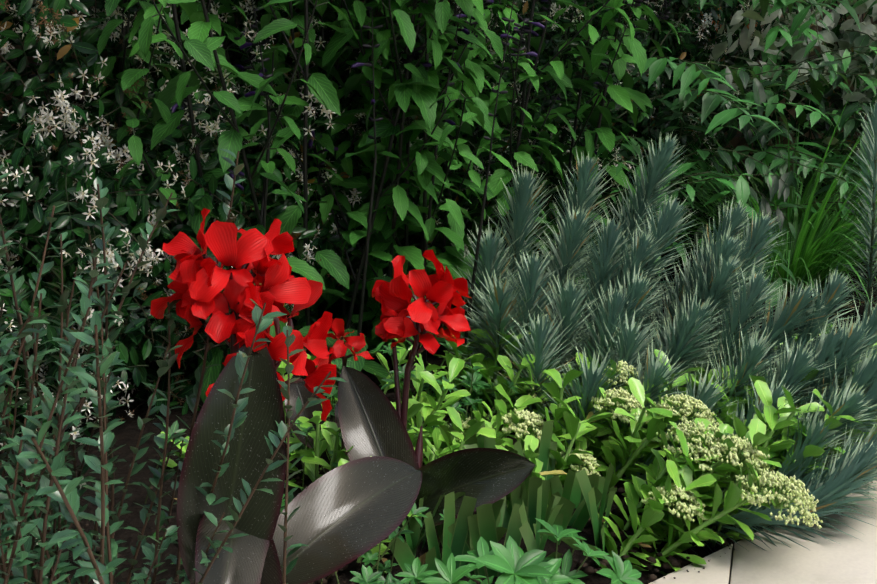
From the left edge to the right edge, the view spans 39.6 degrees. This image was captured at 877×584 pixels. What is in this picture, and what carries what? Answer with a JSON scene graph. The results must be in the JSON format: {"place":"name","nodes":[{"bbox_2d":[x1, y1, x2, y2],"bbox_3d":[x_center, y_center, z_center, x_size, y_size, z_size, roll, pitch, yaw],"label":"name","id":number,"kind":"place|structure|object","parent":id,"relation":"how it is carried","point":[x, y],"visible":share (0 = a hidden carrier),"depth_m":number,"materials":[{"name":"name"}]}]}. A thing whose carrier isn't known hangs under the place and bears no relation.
{"place":"outdoors","nodes":[
{"label":"outdoors","id":0,"kind":"place"},
{"bbox_2d":[0,220,876,583],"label":"bed soil","id":1,"kind":"structure","parent":0,"point":[126,432],"depth_m":1.88,"materials":[{"name":"brown soil"}]},
{"bbox_2d":[0,149,345,583],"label":"shrub","id":2,"kind":"object","parent":1,"relation":"on","point":[60,466],"depth_m":1.09,"materials":[{"name":"green plant"}]},
{"bbox_2d":[150,208,421,583],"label":"canna","id":3,"kind":"object","parent":1,"relation":"on","point":[347,513],"depth_m":1.14,"materials":[{"name":"plant"}]},
{"bbox_2d":[25,0,679,403],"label":"leafy shrub","id":4,"kind":"object","parent":1,"relation":"on","point":[419,86],"depth_m":2.30,"materials":[{"name":"green plant"}]},
{"bbox_2d":[71,340,642,583],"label":"groundcover","id":5,"kind":"object","parent":1,"relation":"on","point":[514,562],"depth_m":1.54,"materials":[{"name":"green plant"}]},
{"bbox_2d":[85,279,876,583],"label":"soil clods","id":6,"kind":"object","parent":1,"relation":"on","point":[587,569],"visible":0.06,"depth_m":1.72,"materials":[{"name":"brown soil"}]},
{"bbox_2d":[388,421,616,583],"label":"iris leaves","id":7,"kind":"object","parent":1,"relation":"on","point":[533,498],"visible":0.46,"depth_m":1.69,"materials":[{"name":"green plant"}]},
{"bbox_2d":[174,294,863,578],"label":"fallen leaves","id":8,"kind":"object","parent":1,"relation":"on","point":[422,558],"visible":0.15,"depth_m":1.71,"materials":[{"name":"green plant"}]},
{"bbox_2d":[610,100,876,309],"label":"grass clumps","id":9,"kind":"object","parent":1,"relation":"on","point":[813,248],"visible":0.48,"depth_m":3.10,"materials":[{"name":"green plant"}]},
{"label":"ground","id":10,"kind":"structure","parent":0,"visible":0},
{"bbox_2d":[285,249,535,534],"bbox_3d":[-0.044,0.167,1.802,0.231,0.442,0.468,-12,18,-39],"label":"canna","id":11,"kind":"object","parent":10,"relation":"on","point":[368,421],"depth_m":1.76,"materials":[{"name":"red plant"}]},
{"bbox_2d":[0,0,876,452],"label":"hedge","id":12,"kind":"object","parent":10,"relation":"on","point":[134,330],"depth_m":2.13,"materials":[{"name":"green plant"}]},
{"bbox_2d":[675,7,757,96],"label":"trumpet flowers","id":13,"kind":"object","parent":12,"relation":"on","point":[720,27],"visible":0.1,"depth_m":3.34,"materials":[{"name":"plant"}]},
{"bbox_2d":[0,0,876,392],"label":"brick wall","id":14,"kind":"structure","parent":10,"relation":"on","point":[734,142],"depth_m":3.77,"materials":[{"name":"brick"}]},
{"bbox_2d":[160,324,876,575],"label":"flowering shrub","id":15,"kind":"object","parent":10,"relation":"on","point":[605,449],"depth_m":1.89,"materials":[{"name":"green plant"}]},
{"bbox_2d":[448,360,822,528],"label":"flower clusters","id":16,"kind":"object","parent":15,"relation":"attached to","point":[777,479],"visible":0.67,"depth_m":1.77,"materials":[{"name":"beige plant"}]},
{"bbox_2d":[438,101,876,553],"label":"euphorbia","id":17,"kind":"object","parent":10,"relation":"on","point":[613,313],"depth_m":2.19,"materials":[{"name":"plant"}]},
{"bbox_2d":[508,0,876,311],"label":"shrub","id":18,"kind":"object","parent":10,"relation":"on","point":[759,95],"depth_m":3.00,"materials":[{"name":"green plant"}]},
{"bbox_2d":[710,0,876,144],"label":"variegated shrub leaves","id":19,"kind":"object","parent":18,"relation":"on","point":[796,51],"visible":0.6,"depth_m":3.37,"materials":[{"name":"green plant"}]},
{"bbox_2d":[649,477,876,583],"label":"paving slabs","id":20,"kind":"structure","parent":10,"relation":"on","point":[818,559],"depth_m":1.73,"materials":[{"name":"stone"}]},
{"bbox_2d":[729,548,733,583],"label":"paving joint","id":21,"kind":"object","parent":20,"relation":"on","point":[731,565],"depth_m":1.73,"materials":[{"name":"concrete"}]}
]}

